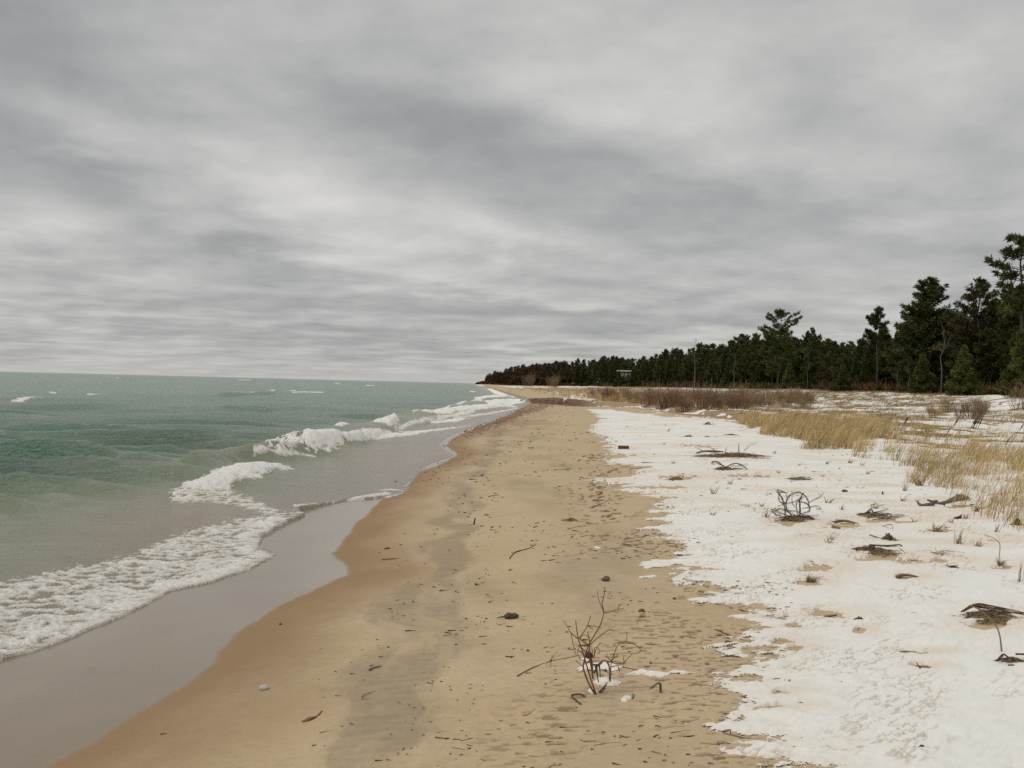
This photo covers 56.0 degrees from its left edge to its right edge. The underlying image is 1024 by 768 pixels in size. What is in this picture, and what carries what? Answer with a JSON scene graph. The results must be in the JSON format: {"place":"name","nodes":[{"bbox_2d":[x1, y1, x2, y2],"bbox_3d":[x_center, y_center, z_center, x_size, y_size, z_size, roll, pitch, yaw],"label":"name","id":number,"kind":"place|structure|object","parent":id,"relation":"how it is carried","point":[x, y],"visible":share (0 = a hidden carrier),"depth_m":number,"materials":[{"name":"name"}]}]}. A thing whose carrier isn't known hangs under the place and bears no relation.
{"place":"outdoors","nodes":[
{"label":"outdoors","id":0,"kind":"place"},
{"bbox_2d":[0,372,530,659],"bbox_3d":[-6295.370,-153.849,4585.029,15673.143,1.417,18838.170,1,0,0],"label":"water","id":1,"kind":"structure","parent":0,"point":[86,480],"depth_m":22.42,"materials":[{"name":"liquid"}]},
{"bbox_2d":[0,377,525,660],"bbox_3d":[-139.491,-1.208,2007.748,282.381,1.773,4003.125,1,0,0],"label":"foam","id":2,"kind":"object","parent":1,"relation":"on","point":[216,481],"visible":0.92,"depth_m":10.07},
{"bbox_2d":[0,384,1023,767],"bbox_3d":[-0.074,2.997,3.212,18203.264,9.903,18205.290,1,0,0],"label":"ground","id":3,"kind":"structure","parent":0,"point":[186,672],"depth_m":6.33,"materials":[{"name":"sand"}]},
{"bbox_2d":[416,397,561,483],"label":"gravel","id":4,"kind":"structure","parent":3,"relation":"on","point":[510,417],"depth_m":47.48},
{"bbox_2d":[497,612,518,618],"bbox_3d":[-0.028,1.635,6.777,0.157,0.059,0.069,1,0,0],"label":"pine cone","id":5,"kind":"object","parent":3,"relation":"on","point":[510,615],"visible":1,"depth_m":6.76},
{"bbox_2d":[546,372,560,387],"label":"bare shrub","id":6,"kind":"object","parent":3,"relation":"on","point":[553,378],"visible":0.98,"depth_m":430.23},
{"bbox_2d":[572,365,580,385],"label":"pine tree","id":7,"kind":"object","parent":3,"relation":"on","point":[576,378],"visible":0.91,"depth_m":568.03,"materials":[{"name":"green plant"}]},
{"bbox_2d":[579,368,588,383],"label":"pine tree","id":8,"kind":"object","parent":3,"relation":"on","point":[583,377],"visible":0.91,"depth_m":557.22,"materials":[{"name":"green plant"}]},
{"bbox_2d":[585,366,591,385],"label":"fir tree","id":9,"kind":"object","parent":3,"relation":"on","point":[589,382],"visible":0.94,"depth_m":537.35,"materials":[{"name":"green plant"}]},
{"bbox_2d":[590,363,598,383],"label":"pine tree","id":10,"kind":"object","parent":3,"relation":"on","point":[594,369],"visible":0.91,"depth_m":521.89,"materials":[{"name":"green plant"}]},
{"bbox_2d":[595,358,607,381],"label":"pine tree","id":11,"kind":"object","parent":3,"relation":"on","point":[600,375],"visible":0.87,"depth_m":515.80,"materials":[{"name":"green plant"}]},
{"bbox_2d":[563,587,641,694],"bbox_3d":[0.488,1.340,5.063,0.432,0.595,0.213,1,0,-27],"label":"bare sapling","id":12,"kind":"object","parent":3,"relation":"on","point":[589,655],"visible":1,"depth_m":5.03,"materials":[{"name":"brown wood"}]},
{"bbox_2d":[596,385,615,398],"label":"bare shrub","id":13,"kind":"object","parent":3,"relation":"on","point":[608,392],"visible":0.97,"depth_m":102.64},
{"bbox_2d":[608,356,621,381],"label":"pine tree","id":14,"kind":"object","parent":3,"relation":"on","point":[614,373],"visible":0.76,"depth_m":490.74,"materials":[{"name":"green plant"}]},
{"bbox_2d":[611,371,624,386],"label":"young fir","id":15,"kind":"object","parent":3,"relation":"on","point":[618,381],"visible":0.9,"depth_m":394.31,"materials":[{"name":"green plant"}]},
{"bbox_2d":[623,367,641,386],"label":"young fir","id":16,"kind":"object","parent":3,"relation":"on","point":[632,380],"visible":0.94,"depth_m":391.38,"materials":[{"name":"green plant"}]},
{"bbox_2d":[638,364,646,383],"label":"pine tree","id":17,"kind":"object","parent":3,"relation":"on","point":[642,367],"visible":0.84,"depth_m":419.39,"materials":[{"name":"green plant"}]},
{"bbox_2d":[635,384,654,407],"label":"bare shrub","id":18,"kind":"object","parent":3,"relation":"on","point":[644,397],"visible":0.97,"depth_m":76.81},
{"bbox_2d":[642,357,657,381],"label":"pine tree","id":19,"kind":"object","parent":3,"relation":"on","point":[648,366],"visible":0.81,"depth_m":399.53,"materials":[{"name":"green plant"}]},
{"bbox_2d":[638,382,663,405],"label":"bare shrub","id":20,"kind":"object","parent":3,"relation":"on","point":[650,395],"visible":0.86,"depth_m":77.13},
{"bbox_2d":[653,356,665,381],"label":"pine tree","id":21,"kind":"object","parent":3,"relation":"on","point":[659,366],"visible":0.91,"depth_m":366.64,"materials":[{"name":"green plant"}]},
{"bbox_2d":[653,348,668,381],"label":"pine tree","id":22,"kind":"object","parent":3,"relation":"on","point":[666,351],"visible":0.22,"depth_m":381.80,"materials":[{"name":"green plant"}]},
{"bbox_2d":[654,381,679,407],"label":"bare shrub","id":23,"kind":"object","parent":3,"relation":"on","point":[668,396],"visible":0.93,"depth_m":71.39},
{"bbox_2d":[662,363,672,384],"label":"pine tree","id":24,"kind":"object","parent":3,"relation":"on","point":[667,371],"visible":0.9,"depth_m":348.00,"materials":[{"name":"green plant"}]},
{"bbox_2d":[312,405,1023,767],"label":"debris","id":25,"kind":"object","parent":3,"relation":"on","point":[600,597],"visible":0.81,"depth_m":7.56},
{"bbox_2d":[663,349,676,369],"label":"pine tree","id":26,"kind":"object","parent":3,"relation":"on","point":[672,357],"visible":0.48,"depth_m":355.27,"materials":[{"name":"green plant"}]},
{"bbox_2d":[670,356,680,386],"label":"fir tree","id":27,"kind":"object","parent":3,"relation":"on","point":[675,371],"visible":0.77,"depth_m":335.47,"materials":[{"name":"green plant"}]},
{"bbox_2d":[666,384,689,406],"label":"bare shrub","id":28,"kind":"object","parent":3,"relation":"on","point":[671,397],"visible":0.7,"depth_m":71.50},
{"bbox_2d":[668,389,691,411],"bbox_3d":[11.357,1.073,64.752,2.019,1.761,1.994,1,0,-2],"label":"bare shrub","id":29,"kind":"object","parent":3,"relation":"on","point":[681,403],"visible":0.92,"depth_m":64.67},
{"bbox_2d":[681,354,697,386],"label":"pine tree","id":30,"kind":"object","parent":3,"relation":"on","point":[687,367],"visible":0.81,"depth_m":304.50,"materials":[{"name":"green plant"}]},
{"bbox_2d":[690,342,702,383],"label":"pine tree","id":31,"kind":"object","parent":3,"relation":"on","point":[698,348],"visible":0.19,"depth_m":326.58,"materials":[{"name":"green plant"}]},
{"bbox_2d":[691,358,704,384],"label":"pine tree","id":32,"kind":"object","parent":3,"relation":"on","point":[698,363],"visible":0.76,"depth_m":293.36,"materials":[{"name":"green plant"}]},
{"bbox_2d":[686,377,715,407],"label":"bare shrub","id":33,"kind":"object","parent":3,"relation":"on","point":[699,394],"visible":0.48,"depth_m":66.39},
{"bbox_2d":[699,353,713,386],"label":"fir tree","id":34,"kind":"object","parent":3,"relation":"on","point":[707,360],"visible":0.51,"depth_m":285.98,"materials":[{"name":"green plant"}]},
{"bbox_2d":[691,381,722,409],"bbox_3d":[12.961,0.688,63.178,2.181,2.402,2.122,1,0,-13],"label":"bare shrub","id":35,"kind":"object","parent":3,"relation":"on","point":[710,397],"visible":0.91,"depth_m":63.20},
{"bbox_2d":[703,359,718,383],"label":"pine tree","id":36,"kind":"object","parent":3,"relation":"on","point":[711,364],"visible":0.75,"depth_m":274.37,"materials":[{"name":"green plant"}]},
{"bbox_2d":[712,344,725,380],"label":"pine tree","id":37,"kind":"object","parent":3,"relation":"on","point":[718,350],"visible":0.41,"depth_m":269.86,"materials":[{"name":"green plant"}]},
{"bbox_2d":[711,389,727,408],"bbox_3d":[13.649,0.944,63.777,1.460,1.553,1.481,1,0,14],"label":"bare shrub","id":38,"kind":"object","parent":3,"relation":"on","point":[719,401],"visible":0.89,"depth_m":63.63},
{"bbox_2d":[715,347,734,382],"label":"pine tree","id":39,"kind":"object","parent":3,"relation":"on","point":[723,358],"visible":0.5,"depth_m":259.94,"materials":[{"name":"green plant"}]},
{"bbox_2d":[720,349,737,387],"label":"fir tree","id":40,"kind":"object","parent":3,"relation":"on","point":[729,377],"visible":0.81,"depth_m":252.04,"materials":[{"name":"green plant"}]},
{"bbox_2d":[723,387,745,408],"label":"bare shrub","id":41,"kind":"object","parent":3,"relation":"on","point":[732,399],"visible":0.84,"depth_m":66.12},
{"bbox_2d":[723,385,748,408],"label":"bare shrub","id":42,"kind":"object","parent":3,"relation":"on","point":[738,403],"visible":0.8,"depth_m":66.22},
{"bbox_2d":[729,347,743,375],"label":"pine tree","id":43,"kind":"object","parent":3,"relation":"on","point":[739,352],"visible":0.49,"depth_m":246.67,"materials":[{"name":"green plant"}]},
{"bbox_2d":[730,337,744,379],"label":"pine tree","id":44,"kind":"object","parent":3,"relation":"on","point":[737,345],"visible":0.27,"depth_m":252.97,"materials":[{"name":"green plant"}]},
{"bbox_2d":[731,333,753,381],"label":"pine tree","id":45,"kind":"object","parent":3,"relation":"on","point":[745,337],"visible":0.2,"depth_m":261.82,"materials":[{"name":"green plant"}]},
{"bbox_2d":[728,380,757,409],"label":"bare shrub","id":46,"kind":"object","parent":3,"relation":"on","point":[744,407],"visible":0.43,"depth_m":67.13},
{"bbox_2d":[735,348,751,378],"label":"pine tree","id":47,"kind":"object","parent":3,"relation":"on","point":[742,359],"visible":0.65,"depth_m":237.78,"materials":[{"name":"green plant"}]},
{"bbox_2d":[475,283,1023,385],"bbox_3d":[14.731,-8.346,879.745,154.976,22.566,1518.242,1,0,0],"label":"forest","id":48,"kind":"object","parent":3,"relation":"on","point":[511,375],"visible":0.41,"depth_m":729.38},
{"bbox_2d":[738,338,760,381],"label":"pine tree","id":49,"kind":"object","parent":3,"relation":"on","point":[747,364],"visible":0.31,"depth_m":235.87,"materials":[{"name":"green plant"}]},
{"bbox_2d":[490,379,1023,394],"bbox_3d":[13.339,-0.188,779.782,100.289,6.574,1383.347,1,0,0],"label":"undergrowth","id":50,"kind":"object","parent":3,"relation":"on","point":[887,387],"visible":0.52,"depth_m":174.28,"materials":[{"name":"plant"}]},
{"bbox_2d":[503,386,1023,767],"bbox_3d":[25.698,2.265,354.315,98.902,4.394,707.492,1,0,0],"label":"snow","id":51,"kind":"structure","parent":3,"relation":"on","point":[959,703],"depth_m":7.65,"materials":[{"name":"snow"}]},
{"bbox_2d":[520,373,535,385],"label":"bare shrub","id":52,"kind":"object","parent":51,"relation":"on","point":[530,379],"visible":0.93,"depth_m":559.37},
{"bbox_2d":[675,442,772,458],"bbox_3d":[4.945,1.493,21.359,2.511,0.424,1.803,1,0,0],"label":"driftwood pile","id":53,"kind":"object","parent":51,"relation":"on","point":[716,453],"visible":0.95,"depth_m":21.24,"materials":[{"name":"brown wood"}]},
{"bbox_2d":[711,461,747,470],"bbox_3d":[4.077,1.589,18.230,0.840,0.246,0.537,1,0,9],"label":"driftwood snag","id":54,"kind":"object","parent":51,"relation":"on","point":[726,467],"visible":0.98,"depth_m":18.21,"materials":[{"name":"brown wood"}]},
{"bbox_2d":[852,544,904,556],"bbox_3d":[3.433,1.592,9.094,0.685,0.165,0.528,1,0,12],"label":"driftwood pile","id":55,"kind":"object","parent":51,"relation":"on","point":[872,548],"visible":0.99,"depth_m":9.05,"materials":[{"name":"brown wood"}]},
{"bbox_2d":[856,503,903,519],"bbox_3d":[4.491,1.540,11.723,0.989,0.200,0.527,1,0,0],"label":"driftwood pile","id":56,"kind":"object","parent":51,"relation":"on","point":[872,514],"visible":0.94,"depth_m":11.65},
{"bbox_2d":[870,524,897,540],"bbox_3d":[3.855,1.524,9.819,0.404,0.207,0.214,1,0,-26],"label":"debris clump","id":57,"kind":"object","parent":51,"relation":"on","point":[888,537],"visible":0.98,"depth_m":9.81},
{"bbox_2d":[910,470,929,485],"bbox_3d":[6.555,1.517,15.500,0.348,0.296,0.371,1,0,35],"label":"grass tuft","id":58,"kind":"object","parent":51,"relation":"on","point":[919,482],"visible":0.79,"depth_m":15.49,"materials":[{"name":"plant"}]},
{"bbox_2d":[916,494,969,505],"bbox_3d":[6.011,1.589,13.246,1.757,0.117,0.151,1,0,-43],"label":"driftwood log","id":59,"kind":"object","parent":51,"relation":"on","point":[934,502],"visible":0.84,"depth_m":12.97,"materials":[{"name":"grey wood"}]},
{"bbox_2d":[950,401,966,418],"bbox_3d":[24.011,1.302,51.620,1.089,1.142,1.073,1,0,-7],"label":"bare shrub","id":60,"kind":"object","parent":51,"relation":"on","point":[961,410],"visible":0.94,"depth_m":51.68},
{"bbox_2d":[970,605,1001,651],"bbox_3d":[2.817,1.457,5.727,0.204,0.289,0.045,1,0,0],"label":"reed stalk","id":61,"kind":"object","parent":51,"relation":"on","point":[995,625],"visible":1,"depth_m":5.72,"materials":[{"name":"plant"}]},
{"bbox_2d":[953,603,1023,625],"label":"reed heap","id":62,"kind":"object","parent":51,"relation":"on","point":[999,615],"visible":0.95,"depth_m":6.56,"materials":[{"name":"brown plant"}]},
{"bbox_2d":[993,653,1023,664],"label":"driftwood pile","id":63,"kind":"object","parent":51,"relation":"on","point":[1009,659],"visible":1,"depth_m":5.51,"materials":[{"name":"brown wood"}]},
{"bbox_2d":[751,344,779,382],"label":"pine tree","id":64,"kind":"object","parent":3,"relation":"on","point":[761,376],"visible":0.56,"depth_m":219.99,"materials":[{"name":"green plant"}]},
{"bbox_2d":[513,386,1023,529],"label":"grass","id":65,"kind":"structure","parent":3,"relation":"on","point":[813,429],"depth_m":29.95,"materials":[{"name":"plant"}]},
{"bbox_2d":[761,355,780,382],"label":"pine tree","id":66,"kind":"object","parent":3,"relation":"on","point":[769,370],"visible":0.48,"depth_m":211.31,"materials":[{"name":"green plant"}]},
{"bbox_2d":[750,308,807,387],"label":"pine tree","id":67,"kind":"object","parent":3,"relation":"on","point":[769,348],"visible":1,"depth_m":187.44,"materials":[{"name":"green plant"}]},
{"bbox_2d":[774,346,787,382],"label":"pine tree","id":68,"kind":"object","parent":3,"relation":"on","point":[776,370],"visible":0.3,"depth_m":206.06,"materials":[{"name":"green plant"}]},
{"bbox_2d":[778,362,798,388],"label":"young fir","id":69,"kind":"object","parent":3,"relation":"on","point":[786,379],"visible":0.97,"depth_m":177.64,"materials":[{"name":"green plant"}]},
{"bbox_2d":[781,350,797,376],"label":"pine tree","id":70,"kind":"object","parent":3,"relation":"on","point":[785,365],"visible":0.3,"depth_m":201.64,"materials":[{"name":"green plant"}]},
{"bbox_2d":[769,489,823,521],"bbox_3d":[3.343,1.444,11.399,0.764,0.430,0.537,1,0,0],"label":"branch tangle","id":71,"kind":"object","parent":3,"relation":"on","point":[800,518],"visible":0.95,"depth_m":11.36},
{"bbox_2d":[789,349,805,382],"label":"pine tree","id":72,"kind":"object","parent":3,"relation":"on","point":[797,369],"visible":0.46,"depth_m":190.74,"materials":[{"name":"green plant"}]},
{"bbox_2d":[791,391,808,407],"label":"bare shrub","id":73,"kind":"object","parent":3,"relation":"on","point":[799,400],"visible":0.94,"depth_m":78.34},
{"bbox_2d":[795,330,810,349],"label":"pine tree","id":74,"kind":"object","parent":3,"relation":"on","point":[807,336],"visible":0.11,"depth_m":211.07,"materials":[{"name":"green plant"}]},
{"bbox_2d":[797,327,825,387],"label":"fir tree","id":75,"kind":"object","parent":3,"relation":"on","point":[814,361],"visible":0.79,"depth_m":179.56,"materials":[{"name":"green plant"}]},
{"bbox_2d":[812,334,825,366],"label":"pine tree","id":76,"kind":"object","parent":3,"relation":"on","point":[819,338],"visible":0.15,"depth_m":188.45,"materials":[{"name":"green plant"}]},
{"bbox_2d":[812,338,839,380],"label":"pine tree","id":77,"kind":"object","parent":3,"relation":"on","point":[826,345],"visible":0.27,"depth_m":184.22,"materials":[{"name":"green plant"}]},
{"bbox_2d":[833,342,848,359],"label":"pine tree","id":78,"kind":"object","parent":3,"relation":"on","point":[842,344],"visible":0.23,"depth_m":185.00,"materials":[{"name":"green plant"}]},
{"bbox_2d":[834,358,851,382],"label":"pine tree","id":79,"kind":"object","parent":3,"relation":"on","point":[845,361],"visible":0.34,"depth_m":168.82,"materials":[{"name":"green plant"}]},
{"bbox_2d":[832,363,855,391],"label":"young fir","id":80,"kind":"object","parent":3,"relation":"on","point":[843,382],"visible":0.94,"depth_m":149.62,"materials":[{"name":"green plant"}]},
{"bbox_2d":[840,344,853,366],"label":"pine tree","id":81,"kind":"object","parent":3,"relation":"on","point":[848,352],"visible":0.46,"depth_m":174.34,"materials":[{"name":"green plant"}]},
{"bbox_2d":[837,341,856,382],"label":"pine tree","id":82,"kind":"object","parent":3,"relation":"on","point":[851,343],"visible":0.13,"depth_m":181.84,"materials":[{"name":"green plant"}]},
{"bbox_2d":[850,338,865,376],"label":"pine tree","id":83,"kind":"object","parent":3,"relation":"on","point":[860,345],"visible":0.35,"depth_m":171.32,"materials":[{"name":"green plant"}]},
{"bbox_2d":[854,348,875,383],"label":"pine tree","id":84,"kind":"object","parent":3,"relation":"on","point":[866,363],"visible":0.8,"depth_m":155.53,"materials":[{"name":"green plant"}]},
{"bbox_2d":[860,333,879,374],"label":"pine tree","id":85,"kind":"object","parent":3,"relation":"on","point":[872,344],"visible":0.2,"depth_m":166.35,"materials":[{"name":"green plant"}]},
{"bbox_2d":[862,305,891,385],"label":"pine tree","id":86,"kind":"object","parent":3,"relation":"on","point":[874,320],"visible":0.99,"depth_m":145.79,"materials":[{"name":"green plant"}]},
{"bbox_2d":[872,342,885,364],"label":"pine tree","id":87,"kind":"object","parent":3,"relation":"on","point":[881,348],"visible":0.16,"depth_m":156.86,"materials":[{"name":"green plant"}]},
{"bbox_2d":[869,354,892,383],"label":"pine tree","id":88,"kind":"object","parent":3,"relation":"on","point":[883,364],"visible":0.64,"depth_m":150.82,"materials":[{"name":"green plant"}]},
{"bbox_2d":[878,344,902,384],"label":"pine tree","id":89,"kind":"object","parent":3,"relation":"on","point":[889,368],"visible":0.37,"depth_m":144.09,"materials":[{"name":"green plant"}]},
{"bbox_2d":[887,332,900,384],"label":"fir tree","id":90,"kind":"object","parent":3,"relation":"on","point":[894,342],"visible":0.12,"depth_m":151.46,"materials":[{"name":"green plant"}]},
{"bbox_2d":[893,348,917,384],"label":"pine tree","id":91,"kind":"object","parent":3,"relation":"on","point":[902,379],"visible":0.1,"depth_m":139.48,"materials":[{"name":"green plant"}]},
{"bbox_2d":[906,352,938,393],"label":"young fir","id":92,"kind":"object","parent":3,"relation":"on","point":[925,386],"visible":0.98,"depth_m":118.55,"materials":[{"name":"green plant"}]},
{"bbox_2d":[881,276,968,383],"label":"pine tree","id":93,"kind":"object","parent":3,"relation":"on","point":[925,312],"visible":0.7,"depth_m":124.75,"materials":[{"name":"green plant"}]},
{"bbox_2d":[938,319,950,392],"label":"bare tree","id":94,"kind":"object","parent":3,"relation":"on","point":[940,358],"visible":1,"depth_m":113.98,"materials":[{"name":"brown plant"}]},
{"bbox_2d":[944,344,984,394],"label":"young fir","id":95,"kind":"object","parent":3,"relation":"on","point":[969,384],"visible":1,"depth_m":105.51,"materials":[{"name":"green plant"}]},
{"bbox_2d":[932,276,1008,379],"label":"pine tree","id":96,"kind":"object","parent":3,"relation":"on","point":[964,328],"visible":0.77,"depth_m":117.34,"materials":[{"name":"green plant"}]},
{"bbox_2d":[953,331,987,381],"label":"pine tree","id":97,"kind":"object","parent":3,"relation":"on","point":[971,351],"visible":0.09,"depth_m":120.19,"materials":[{"name":"green plant"}]},
{"bbox_2d":[958,398,982,417],"bbox_3d":[24.824,1.244,51.812,1.275,1.404,1.240,1,0,-31],"label":"bare shrub","id":98,"kind":"object","parent":3,"relation":"on","point":[968,408],"visible":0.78,"depth_m":51.83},
{"bbox_2d":[967,402,984,418],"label":"bare shrub","id":99,"kind":"object","parent":3,"relation":"on","point":[977,410],"visible":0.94,"depth_m":50.64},
{"bbox_2d":[971,411,984,428],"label":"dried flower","id":100,"kind":"object","parent":3,"relation":"on","point":[975,421],"visible":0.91,"depth_m":39.52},
{"bbox_2d":[976,331,1004,386],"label":"fir tree","id":101,"kind":"object","parent":3,"relation":"on","point":[985,373],"visible":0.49,"depth_m":114.42,"materials":[{"name":"green plant"}]},
{"bbox_2d":[985,316,1013,380],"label":"pine tree","id":102,"kind":"object","parent":3,"relation":"on","point":[999,329],"visible":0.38,"depth_m":114.10,"materials":[{"name":"green plant"}]},
{"bbox_2d":[988,329,1016,371],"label":"pine tree","id":103,"kind":"object","parent":3,"relation":"on","point":[999,365],"visible":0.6,"depth_m":112.31,"materials":[{"name":"green plant"}]},
{"bbox_2d":[982,288,1023,354],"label":"pine tree","id":104,"kind":"object","parent":3,"relation":"on","point":[1010,317],"visible":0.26,"depth_m":115.81,"materials":[{"name":"green plant"}]},
{"bbox_2d":[984,233,1023,355],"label":"pine tree","id":105,"kind":"object","parent":3,"relation":"on","point":[1009,274],"visible":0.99,"depth_m":104.40,"materials":[{"name":"green plant"}]},
{"bbox_2d":[991,328,1023,397],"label":"young fir","id":106,"kind":"object","parent":3,"relation":"on","point":[1013,374],"visible":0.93,"depth_m":83.87,"materials":[{"name":"green plant"}]},
{"bbox_2d":[999,328,1018,371],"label":"pine tree","id":107,"kind":"object","parent":3,"relation":"on","point":[1011,341],"visible":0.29,"depth_m":111.79,"materials":[{"name":"green plant"}]},
{"bbox_2d":[996,380,1023,409],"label":"bare shrub","id":108,"kind":"object","parent":3,"relation":"on","point":[1016,394],"visible":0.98,"depth_m":62.27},
{"bbox_2d":[0,0,1023,382],"label":"sky","id":109,"kind":"structure","parent":0,"point":[448,191],"materials":[{"name":"grey"}]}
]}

